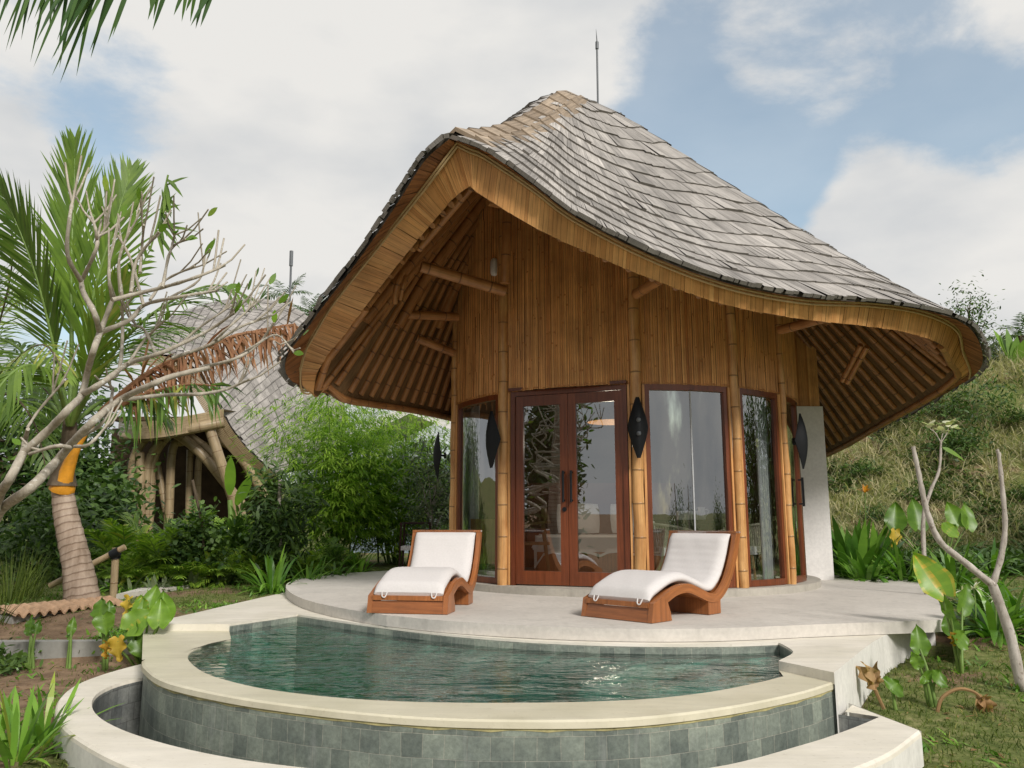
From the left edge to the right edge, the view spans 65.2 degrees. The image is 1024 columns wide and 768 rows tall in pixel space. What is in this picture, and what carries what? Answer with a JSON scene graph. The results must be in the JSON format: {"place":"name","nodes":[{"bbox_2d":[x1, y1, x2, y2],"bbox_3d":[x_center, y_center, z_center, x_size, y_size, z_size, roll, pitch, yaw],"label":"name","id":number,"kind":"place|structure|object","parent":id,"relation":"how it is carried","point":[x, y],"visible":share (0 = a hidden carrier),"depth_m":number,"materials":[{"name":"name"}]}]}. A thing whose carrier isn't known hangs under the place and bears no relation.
{"place":"outdoors","nodes":[
{"label":"outdoors","id":0,"kind":"place"},
{"bbox_2d":[116,585,191,598],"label":"path","id":1,"kind":"structure","parent":0,"point":[137,592],"depth_m":10.21,"materials":[{"name":"beige stone"}]},
{"bbox_2d":[0,368,1023,767],"bbox_3d":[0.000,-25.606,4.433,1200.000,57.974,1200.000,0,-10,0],"label":"ground","id":2,"kind":"structure","parent":0,"point":[48,668],"depth_m":7.17,"materials":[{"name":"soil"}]},
{"bbox_2d":[0,636,43,675],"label":"weedy shrub","id":3,"kind":"object","parent":2,"relation":"on","point":[10,663],"visible":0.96,"depth_m":6.90,"materials":[{"name":"green plant"}]},
{"bbox_2d":[0,538,60,603],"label":"grass tuft","id":4,"kind":"object","parent":2,"relation":"on","point":[10,596],"visible":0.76,"depth_m":9.34,"materials":[{"name":"green plant"}]},
{"bbox_2d":[24,615,41,668],"bbox_3d":[-4.271,2.292,7.118,0.156,0.458,0.080,-3,-10,15],"label":"elephant ear","id":5,"kind":"object","parent":2,"relation":"on","point":[31,627],"visible":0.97,"depth_m":7.12},
{"bbox_2d":[0,682,75,767],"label":"strap leaf clump","id":6,"kind":"object","parent":2,"relation":"on","point":[12,743],"visible":0.91,"depth_m":4.33,"materials":[{"name":"green plant"}]},
{"bbox_2d":[0,220,81,473],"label":"feather palm","id":7,"kind":"object","parent":2,"relation":"on","point":[35,393],"visible":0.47,"depth_m":9.29,"materials":[{"name":"green plant"}]},
{"bbox_2d":[0,550,101,598],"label":"grass tuft","id":8,"kind":"object","parent":2,"relation":"on","point":[34,586],"visible":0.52,"depth_m":9.87,"materials":[{"name":"green plant"}]},
{"bbox_2d":[0,344,114,563],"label":"broadleaf tree","id":9,"kind":"object","parent":2,"relation":"on","point":[5,465],"visible":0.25,"depth_m":16.01,"materials":[{"name":"green plant"}]},
{"bbox_2d":[0,595,122,623],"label":"tiled wall","id":10,"kind":"structure","parent":2,"relation":"on","point":[23,612],"depth_m":8.44,"materials":[{"name":"orange tile"}]},
{"bbox_2d":[0,672,125,746],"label":"strap leaf clump","id":11,"kind":"object","parent":2,"relation":"on","point":[41,725],"visible":0.48,"depth_m":4.62,"materials":[{"name":"green plant"}]},
{"bbox_2d":[0,475,128,581],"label":"shrub","id":12,"kind":"object","parent":2,"relation":"on","point":[36,541],"visible":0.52,"depth_m":12.02,"materials":[{"name":"green plant"}]},
{"bbox_2d":[0,639,132,658],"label":"retaining wall","id":13,"kind":"structure","parent":2,"relation":"on","point":[50,649],"depth_m":7.29,"materials":[{"name":"grey concrete"}]},
{"bbox_2d":[65,616,76,668],"bbox_3d":[-3.930,2.295,7.115,0.089,0.447,0.086,0,-10,0],"label":"elephant ear","id":14,"kind":"object","parent":2,"relation":"on","point":[71,628],"visible":1,"depth_m":7.11},
{"bbox_2d":[0,391,165,540],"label":"broadleaf tree","id":15,"kind":"object","parent":2,"relation":"on","point":[125,466],"visible":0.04,"depth_m":19.08,"materials":[{"name":"green plant"}]},
{"bbox_2d":[48,544,126,596],"bbox_3d":[-5.256,2.324,9.928,0.920,0.655,0.167,0,-10,0],"label":"bamboo handrail","id":16,"kind":"object","parent":2,"relation":"on","point":[114,554],"visible":0.84,"depth_m":9.90,"materials":[{"name":"brown wood"}]},
{"bbox_2d":[0,327,179,549],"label":"broadleaf tree","id":17,"kind":"object","parent":2,"relation":"on","point":[98,440],"visible":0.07,"depth_m":18.04,"materials":[{"name":"green plant"}]},
{"bbox_2d":[0,452,180,569],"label":"broadleaf tree","id":18,"kind":"object","parent":2,"relation":"on","point":[97,491],"visible":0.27,"depth_m":14.21,"materials":[{"name":"green plant"}]},
{"bbox_2d":[37,419,157,521],"bbox_3d":[-9.138,2.360,17.556,2.456,3.144,2.695,4,-10,-21],"label":"broadleaf tree","id":19,"kind":"object","parent":2,"relation":"on","point":[85,470],"visible":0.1,"depth_m":17.36,"materials":[{"name":"green plant"}]},
{"bbox_2d":[90,597,115,670],"bbox_3d":[-3.578,2.179,6.961,0.205,0.622,0.194,4,-11,-24],"label":"elephant ear","id":20,"kind":"object","parent":2,"relation":"on","point":[103,612],"visible":0.97,"depth_m":6.96},
{"bbox_2d":[0,0,211,79],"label":"overhanging palm","id":21,"kind":"object","parent":2,"relation":"on","point":[76,8],"visible":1,"depth_m":4.53,"materials":[{"name":"green plant"}]},
{"bbox_2d":[84,518,157,586],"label":"fern","id":22,"kind":"object","parent":2,"relation":"on","point":[113,534],"visible":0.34,"depth_m":11.54,"materials":[{"name":"green plant"}]},
{"bbox_2d":[96,553,152,584],"bbox_3d":[-5.451,2.639,11.199,0.876,0.535,0.912,0,-10,2],"label":"areca palm","id":23,"kind":"object","parent":2,"relation":"on","point":[125,568],"visible":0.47,"depth_m":11.05,"materials":[{"name":"green plant"}]},
{"bbox_2d":[97,554,175,584],"bbox_3d":[-5.225,2.624,11.254,1.033,0.475,0.931,-4,-11,22],"label":"areca palm","id":24,"kind":"object","parent":2,"relation":"on","point":[140,570],"visible":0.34,"depth_m":11.05,"materials":[{"name":"green plant"}]},
{"bbox_2d":[99,583,175,665],"bbox_3d":[-3.271,2.122,6.946,0.581,0.740,0.421,10,-14,-44],"label":"elephant ear","id":25,"kind":"object","parent":2,"relation":"on","point":[154,607],"visible":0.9,"depth_m":6.96},
{"bbox_2d":[0,123,297,599],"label":"coconut palm","id":26,"kind":"object","parent":2,"relation":"on","point":[79,576],"visible":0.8,"depth_m":9.41,"materials":[{"name":"green plant"}]},
{"bbox_2d":[0,155,308,521],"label":"plumeria tree","id":27,"kind":"object","parent":2,"relation":"on","point":[43,474],"visible":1,"depth_m":5.91,"materials":[{"name":"grey plant"}]},
{"bbox_2d":[92,511,241,581],"bbox_3d":[-5.057,2.477,11.822,2.023,1.186,1.942,-7,-12,36],"label":"fern","id":28,"kind":"object","parent":2,"relation":"on","point":[145,538],"visible":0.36,"depth_m":11.33,"materials":[{"name":"green plant"}]},
{"bbox_2d":[140,553,216,588],"bbox_3d":[-4.696,2.619,11.279,0.962,0.491,1.068,-4,-11,22],"label":"areca palm","id":29,"kind":"object","parent":2,"relation":"on","point":[166,568],"visible":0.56,"depth_m":11.07,"materials":[{"name":"green plant"}]},
{"bbox_2d":[153,548,225,585],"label":"fern","id":30,"kind":"object","parent":2,"relation":"on","point":[196,568],"visible":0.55,"depth_m":11.15,"materials":[{"name":"green plant"}]},
{"bbox_2d":[149,480,248,585],"bbox_3d":[-4.485,2.233,11.506,1.444,1.708,0.848,0,-10,0],"label":"shrub","id":31,"kind":"object","parent":2,"relation":"on","point":[188,551],"visible":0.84,"depth_m":11.43,"materials":[{"name":"green plant"}]},
{"bbox_2d":[162,499,258,571],"bbox_3d":[-4.695,2.408,12.402,2.019,1.239,1.857,-4,-10,20],"label":"shrub","id":32,"kind":"object","parent":2,"relation":"on","point":[231,525],"visible":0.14,"depth_m":12.04,"materials":[{"name":"green plant"}]},
{"bbox_2d":[187,545,255,587],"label":"fern","id":33,"kind":"object","parent":2,"relation":"on","point":[231,562],"visible":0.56,"depth_m":11.43,"materials":[{"name":"green plant"}]},
{"bbox_2d":[109,297,345,540],"bbox_3d":[-8.116,0.840,21.877,6.165,8.102,5.950,0,-10,0],"label":"thatched villa","id":34,"kind":"object","parent":2,"relation":"on","point":[199,452],"visible":0.41,"depth_m":20.71,"materials":[{"name":"grey wood"}]},
{"bbox_2d":[224,457,251,578],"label":"banana plant","id":35,"kind":"object","parent":2,"relation":"on","point":[230,477],"visible":0.62,"depth_m":12.64,"materials":[{"name":"green plant"}]},
{"bbox_2d":[216,551,266,584],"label":"fern","id":36,"kind":"object","parent":2,"relation":"on","point":[256,560],"visible":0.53,"depth_m":11.58,"materials":[{"name":"green plant"}]},
{"bbox_2d":[232,545,306,595],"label":"lily clump","id":37,"kind":"object","parent":2,"relation":"on","point":[275,580],"visible":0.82,"depth_m":10.53,"materials":[{"name":"green plant"}]},
{"bbox_2d":[226,457,336,579],"bbox_3d":[-3.360,2.038,11.891,1.470,1.872,1.351,7,-12,-37],"label":"glossy shrub","id":38,"kind":"object","parent":2,"relation":"on","point":[278,521],"visible":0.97,"depth_m":11.73,"materials":[{"name":"green plant"}]},
{"bbox_2d":[253,273,312,497],"bbox_3d":[-10.697,0.873,36.333,2.571,12.345,2.799,0,-10,0],"label":"distant palm","id":39,"kind":"object","parent":2,"relation":"on","point":[279,294],"visible":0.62,"depth_m":37.22,"materials":[{"name":"green plant"}]},
{"bbox_2d":[284,544,333,573],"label":"shrub","id":40,"kind":"object","parent":2,"relation":"on","point":[317,558],"visible":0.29,"depth_m":12.58,"materials":[{"name":"green plant"}]},
{"bbox_2d":[286,553,338,583],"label":"lily clump","id":41,"kind":"object","parent":2,"relation":"on","point":[310,574],"visible":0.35,"depth_m":11.61,"materials":[{"name":"green plant"}]},
{"bbox_2d":[317,536,351,574],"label":"shrub","id":42,"kind":"object","parent":2,"relation":"on","point":[335,552],"visible":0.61,"depth_m":13.22,"materials":[{"name":"green plant"}]},
{"bbox_2d":[224,386,446,566],"bbox_3d":[-3.164,1.556,15.063,3.837,3.692,4.588,-2,-10,13],"label":"bamboo clump","id":43,"kind":"object","parent":2,"relation":"on","point":[337,498],"visible":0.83,"depth_m":14.54,"materials":[{"name":"green plant"}]},
{"bbox_2d":[337,550,385,572],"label":"lily clump","id":44,"kind":"object","parent":2,"relation":"on","point":[360,567],"visible":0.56,"depth_m":13.23,"materials":[{"name":"green plant"}]},
{"bbox_2d":[326,405,450,563],"bbox_3d":[-2.193,1.823,16.051,4.061,3.497,3.172,-6,-11,30],"label":"bamboo clump","id":45,"kind":"object","parent":2,"relation":"on","point":[411,442],"visible":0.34,"depth_m":15.44,"materials":[{"name":"green plant"}]},
{"bbox_2d":[350,411,450,552],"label":"garden house","id":46,"kind":"structure","parent":2,"relation":"on","point":[443,423],"depth_m":21.38,"materials":[{"name":"white paint"}]},
{"bbox_2d":[379,420,449,554],"bbox_3d":[-1.300,1.956,13.780,2.040,2.707,1.732,-5,-11,28],"label":"grey leaf shrub","id":47,"kind":"object","parent":2,"relation":"on","point":[431,505],"visible":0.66,"depth_m":13.61,"materials":[{"name":"green plant"}]},
{"bbox_2d":[53,593,935,767],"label":"pool deck","id":48,"kind":"structure","parent":2,"relation":"on","point":[177,709],"depth_m":4.33,"materials":[{"name":"beige concrete"}]},
{"bbox_2d":[189,626,781,702],"bbox_3d":[-0.578,2.432,5.678,4.772,0.845,2.740,-4,-11,24],"label":"pool basin","id":49,"kind":"object","parent":48,"relation":"in","point":[650,677],"visible":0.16,"depth_m":6.43,"materials":[{"name":"liquid"}]},
{"bbox_2d":[190,622,781,702],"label":"water","id":50,"kind":"structure","parent":49,"relation":"in","point":[319,637],"depth_m":5.58,"materials":[{"name":"teal liquid"}]},
{"bbox_2d":[2,583,1019,766],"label":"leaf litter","id":51,"kind":"object","parent":2,"relation":"on","point":[908,681],"visible":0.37,"depth_m":6.06,"materials":[{"name":"brown plant"}]},
{"bbox_2d":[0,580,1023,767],"bbox_3d":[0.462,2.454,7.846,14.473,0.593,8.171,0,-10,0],"label":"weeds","id":52,"kind":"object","parent":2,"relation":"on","point":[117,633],"visible":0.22,"depth_m":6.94,"materials":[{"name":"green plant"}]},
{"bbox_2d":[838,454,896,476],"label":"scrub bush","id":53,"kind":"object","parent":2,"relation":"on","point":[868,465],"visible":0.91,"depth_m":18.42,"materials":[{"name":"green plant"}]},
{"bbox_2d":[856,661,885,709],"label":"withered leaf","id":54,"kind":"object","parent":2,"relation":"on","point":[871,677],"visible":0.95,"depth_m":5.42,"materials":[{"name":"brown plant"}]},
{"bbox_2d":[832,522,909,575],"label":"heliconia clump","id":55,"kind":"object","parent":2,"relation":"on","point":[874,535],"visible":0.19,"depth_m":12.24,"materials":[{"name":"green plant"}]},
{"bbox_2d":[831,515,910,577],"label":"heliconia clump","id":56,"kind":"object","parent":2,"relation":"on","point":[860,541],"visible":0.48,"depth_m":11.86,"materials":[{"name":"green plant"}]},
{"bbox_2d":[832,540,910,582],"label":"lily clump","id":57,"kind":"object","parent":2,"relation":"on","point":[861,571],"visible":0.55,"depth_m":11.27,"materials":[{"name":"green plant"}]},
{"bbox_2d":[858,502,906,520],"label":"scrub bush","id":58,"kind":"object","parent":2,"relation":"on","point":[873,512],"visible":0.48,"depth_m":16.86,"materials":[{"name":"green plant"}]},
{"bbox_2d":[883,676,903,709],"bbox_3d":[2.609,2.111,5.460,0.116,0.219,0.093,0,-10,0],"label":"elephant ear","id":59,"kind":"object","parent":2,"relation":"on","point":[894,686],"visible":0.99,"depth_m":5.47},
{"bbox_2d":[872,538,960,581],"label":"lily clump","id":60,"kind":"object","parent":2,"relation":"on","point":[901,572],"visible":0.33,"depth_m":11.21,"materials":[{"name":"green plant"}]},
{"bbox_2d":[892,475,956,502],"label":"scrub bush","id":61,"kind":"object","parent":2,"relation":"on","point":[935,497],"visible":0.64,"depth_m":17.36,"materials":[{"name":"green plant"}]},
{"bbox_2d":[826,337,1023,552],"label":"bank grass","id":62,"kind":"structure","parent":2,"relation":"on","point":[1002,365],"depth_m":18.10,"materials":[{"name":"green plant"}]},
{"bbox_2d":[827,392,1023,575],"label":"ground cover","id":63,"kind":"object","parent":2,"relation":"on","point":[1018,563],"visible":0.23,"depth_m":16.51,"materials":[{"name":"green plant"}]},
{"bbox_2d":[910,624,947,706],"bbox_3d":[2.889,1.970,5.608,0.238,0.540,0.195,0,-10,0],"label":"elephant ear","id":64,"kind":"object","parent":2,"relation":"on","point":[920,643],"visible":0.99,"depth_m":5.56},
{"bbox_2d":[884,497,977,559],"bbox_3d":[6.404,2.370,12.367,1.645,1.260,0.644,2,-10,-10],"label":"elephant ear","id":65,"kind":"object","parent":2,"relation":"on","point":[896,518],"visible":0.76,"depth_m":12.45},
{"bbox_2d":[921,418,963,594],"bbox_3d":[4.956,1.453,9.181,0.607,2.155,0.212,0,-10,0],"label":"plumeria sapling","id":66,"kind":"object","parent":2,"relation":"on","point":[931,488],"visible":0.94,"depth_m":9.27,"materials":[{"name":"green plant"}]},
{"bbox_2d":[912,552,974,673],"bbox_3d":[3.611,1.851,6.513,0.717,0.960,0.319,4,-11,-22],"label":"elephant ear","id":67,"kind":"object","parent":2,"relation":"on","point":[935,580],"visible":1,"depth_m":6.45},
{"bbox_2d":[916,429,978,451],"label":"scrub bush","id":68,"kind":"object","parent":2,"relation":"on","point":[951,439],"visible":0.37,"depth_m":18.68,"materials":[{"name":"green plant"}]},
{"bbox_2d":[906,541,1009,589],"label":"lily clump","id":69,"kind":"object","parent":2,"relation":"on","point":[948,562],"visible":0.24,"depth_m":10.79,"materials":[{"name":"green plant"}]},
{"bbox_2d":[905,400,1011,460],"bbox_3d":[10.256,1.149,18.711,2.694,1.450,2.216,8,-12,-38],"label":"bank shrub","id":70,"kind":"object","parent":2,"relation":"on","point":[974,439],"visible":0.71,"depth_m":18.45,"materials":[{"name":"green plant"}]},
{"bbox_2d":[935,687,996,713],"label":"withered leaf","id":71,"kind":"object","parent":2,"relation":"on","point":[983,702],"visible":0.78,"depth_m":5.40,"materials":[{"name":"brown plant"}]},
{"bbox_2d":[911,446,1023,691],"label":"plumeria sapling","id":72,"kind":"object","parent":2,"relation":"on","point":[1015,658],"visible":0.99,"depth_m":6.05,"materials":[{"name":"grey plant"}]},
{"bbox_2d":[919,570,1022,609],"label":"lily clump","id":73,"kind":"object","parent":2,"relation":"on","point":[983,585],"visible":0.21,"depth_m":8.90,"materials":[{"name":"green plant"}]},
{"bbox_2d":[938,271,1006,345],"bbox_3d":[14.425,-1.779,25.078,1.984,3.409,2.128,3,-10,-15],"label":"tree","id":74,"kind":"object","parent":2,"relation":"on","point":[968,310],"visible":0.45,"depth_m":25.07,"materials":[{"name":"green plant"}]},
{"bbox_2d":[922,355,1023,425],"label":"bank shrub","id":75,"kind":"object","parent":2,"relation":"on","point":[964,394],"visible":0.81,"depth_m":19.46,"materials":[{"name":"green plant"}]},
{"bbox_2d":[950,580,1023,648],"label":"lily clump","id":76,"kind":"object","parent":2,"relation":"on","point":[986,623],"visible":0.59,"depth_m":7.57,"materials":[{"name":"green plant"}]},
{"bbox_2d":[959,575,1023,626],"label":"lily clump","id":77,"kind":"object","parent":2,"relation":"on","point":[1011,602],"visible":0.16,"depth_m":8.04,"materials":[{"name":"green plant"}]},
{"bbox_2d":[964,537,1022,579],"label":"lily clump","id":78,"kind":"object","parent":2,"relation":"on","point":[994,553],"visible":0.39,"depth_m":12.65,"materials":[{"name":"green plant"}]},
{"bbox_2d":[982,325,1020,364],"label":"bank shrub","id":79,"kind":"object","parent":2,"relation":"on","point":[991,346],"visible":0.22,"depth_m":23.37,"materials":[{"name":"green plant"}]},
{"bbox_2d":[984,406,1023,425],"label":"scrub bush","id":80,"kind":"object","parent":2,"relation":"on","point":[1016,415],"visible":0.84,"depth_m":19.21,"materials":[{"name":"green plant"}]},
{"bbox_2d":[986,312,1023,346],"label":"bank palm","id":81,"kind":"object","parent":2,"relation":"on","point":[1020,338],"visible":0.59,"depth_m":24.47,"materials":[{"name":"green plant"}]},
{"bbox_2d":[993,328,1023,363],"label":"banana plant","id":82,"kind":"object","parent":2,"relation":"on","point":[1009,344],"visible":0.8,"depth_m":22.00,"materials":[{"name":"green plant"}]},
{"bbox_2d":[0,0,1023,482],"label":"sky","id":83,"kind":"structure","parent":0,"point":[890,133],"materials":[{"name":"blue"}]},
{"bbox_2d":[285,571,943,641],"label":"terrace","id":84,"kind":"structure","parent":0,"point":[840,606],"depth_m":7.06,"materials":[{"name":"concrete"}]},
{"bbox_2d":[398,522,430,566],"bbox_3d":[-1.574,2.657,13.023,0.494,0.808,0.449,0,-10,0],"label":"cord chair","id":85,"kind":"object","parent":84,"relation":"on","point":[405,547],"visible":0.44,"depth_m":13.17,"materials":[{"name":"brown wood"}]},
{"bbox_2d":[367,530,481,614],"bbox_3d":[-0.809,1.803,7.849,0.746,0.717,1.446,-2,-10,10],"label":"sun lounger","id":86,"kind":"object","parent":84,"relation":"on","point":[438,574],"visible":1,"depth_m":7.49,"materials":[{"name":"white fabric"}]},
{"bbox_2d":[276,90,991,596],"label":"bamboo pavilion","id":87,"kind":"structure","parent":84,"relation":"on","point":[692,304],"depth_m":9.43,"materials":[{"name":"brown wood"}]},
{"bbox_2d":[433,431,445,478],"bbox_3d":[-0.992,0.995,11.140,0.185,0.680,0.177,-9,-13,42],"label":"wall sconce","id":88,"kind":"object","parent":87,"relation":"attached to","point":[437,454],"depth_m":11.08,"materials":[{"name":"black metal"}]},
{"bbox_2d":[462,405,479,575],"bbox_3d":[-0.606,1.468,10.867,0.118,2.225,1.120,2,-10,-13],"label":"curtain","id":89,"kind":"object","parent":87,"relation":"hanging from","point":[471,431],"visible":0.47,"depth_m":10.56,"materials":[{"name":"white fabric"}]},
{"bbox_2d":[456,394,497,583],"bbox_3d":[-0.443,1.316,10.080,0.126,2.275,1.075,6,-12,-31],"label":"window","id":90,"kind":"structure","parent":87,"relation":"in","point":[490,398],"depth_m":10.40,"materials":[{"name":"red wood"}]},
{"bbox_2d":[486,411,500,467],"bbox_3d":[-0.225,0.666,9.590,0.183,0.680,0.180,0,-10,0],"label":"wall sconce","id":91,"kind":"object","parent":87,"relation":"attached to","point":[493,438],"depth_m":9.51,"materials":[{"name":"black metal"}]},
{"bbox_2d":[525,507,550,570],"bbox_3d":[0.270,2.057,10.351,0.448,0.912,0.516,0,-10,0],"label":"dining chair","id":92,"kind":"object","parent":87,"relation":"on","point":[546,520],"visible":0.62,"depth_m":10.17,"materials":[{"name":"brown wood"}]},
{"bbox_2d":[516,393,569,585],"bbox_3d":[0.342,1.215,9.344,0.656,2.199,0.112,-4,-11,23],"label":"door","id":93,"kind":"structure","parent":87,"relation":"in","point":[523,576],"depth_m":9.34,"materials":[{"name":"red wood"}]},
{"bbox_2d":[567,390,625,585],"bbox_3d":[0.951,1.171,9.088,0.656,2.199,0.112,-4,-11,23],"label":"door","id":94,"kind":"structure","parent":87,"relation":"in","point":[577,578],"depth_m":9.11,"materials":[{"name":"red wood"}]},
{"bbox_2d":[587,402,613,424],"bbox_3d":[1.450,0.035,11.665,0.720,1.050,0.720,0,-10,0],"label":"pendant lamp","id":95,"kind":"object","parent":87,"relation":"hanging from","point":[603,416],"visible":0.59,"depth_m":11.41,"materials":[{"name":"brown wood"}]},
{"bbox_2d":[527,483,675,572],"bbox_3d":[1.450,2.132,12.109,2.400,1.340,1.830,0,-10,0],"label":"bed","id":96,"kind":"object","parent":87,"relation":"on","point":[597,530],"visible":0.43,"depth_m":12.90,"materials":[{"name":"white wood"}]},
{"bbox_2d":[627,397,647,457],"bbox_3d":[1.392,0.484,8.891,0.190,0.680,0.191,-10,-14,44],"label":"wall sconce","id":97,"kind":"object","parent":87,"relation":"attached to","point":[637,427],"depth_m":8.83,"materials":[{"name":"black metal"}]},
{"bbox_2d":[653,521,693,555],"bbox_3d":[1.933,2.095,10.119,0.577,0.760,0.715,5,-11,-25],"label":"rope armchair","id":98,"kind":"object","parent":87,"relation":"on","point":[659,546],"visible":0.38,"depth_m":9.91,"materials":[{"name":"fabric"}]},
{"bbox_2d":[653,520,725,570],"bbox_3d":[2.450,2.232,10.929,1.100,0.740,0.500,0,-10,0],"label":"desk","id":99,"kind":"object","parent":87,"relation":"on","point":[702,527],"visible":0.28,"depth_m":10.74,"materials":[{"name":"brown wood"}]},
{"bbox_2d":[644,384,735,587],"bbox_3d":[2.002,1.135,9.031,1.018,2.275,0.120,2,-10,-11],"label":"window","id":100,"kind":"structure","parent":87,"relation":"in","point":[647,387],"depth_m":9.11,"materials":[{"name":"red wood"}]},
{"bbox_2d":[718,523,761,579],"bbox_3d":[3.064,2.182,10.506,0.577,0.720,0.715,-6,-11,30],"label":"rope armchair","id":101,"kind":"object","parent":87,"relation":"on","point":[755,541],"visible":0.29,"depth_m":10.29,"materials":[{"name":"fabric"}]},
{"bbox_2d":[740,388,787,586],"bbox_3d":[2.941,1.202,9.420,0.733,2.275,0.094,7,-12,-35],"label":"window","id":102,"kind":"structure","parent":87,"relation":"in","point":[783,579],"depth_m":9.51,"materials":[{"name":"red wood"}]},
{"bbox_2d":[753,397,775,578],"bbox_3d":[3.054,1.263,9.683,0.244,2.225,0.074,9,-13,-42],"label":"curtain","id":103,"kind":"object","parent":87,"relation":"hanging from","point":[764,496],"visible":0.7,"depth_m":9.65,"materials":[{"name":"white fabric"}]},
{"bbox_2d":[786,397,806,582],"bbox_3d":[3.504,1.300,9.984,0.082,2.275,0.569,-7,-12,34],"label":"window","id":104,"kind":"structure","parent":87,"relation":"in","point":[792,403],"depth_m":10.12,"materials":[{"name":"red wood"}]},
{"bbox_2d":[792,413,807,468],"bbox_3d":[3.515,0.701,9.792,0.177,0.680,0.188,0,-10,0],"label":"wall sconce","id":105,"kind":"object","parent":87,"relation":"attached to","point":[800,440],"depth_m":9.71,"materials":[{"name":"black metal"}]},
{"bbox_2d":[581,530,740,622],"bbox_3d":[1.375,1.695,7.226,1.446,0.717,0.746,10,-14,-44],"label":"sun lounger","id":106,"kind":"object","parent":84,"relation":"on","point":[694,574],"visible":1,"depth_m":7.04,"materials":[{"name":"white fabric"}]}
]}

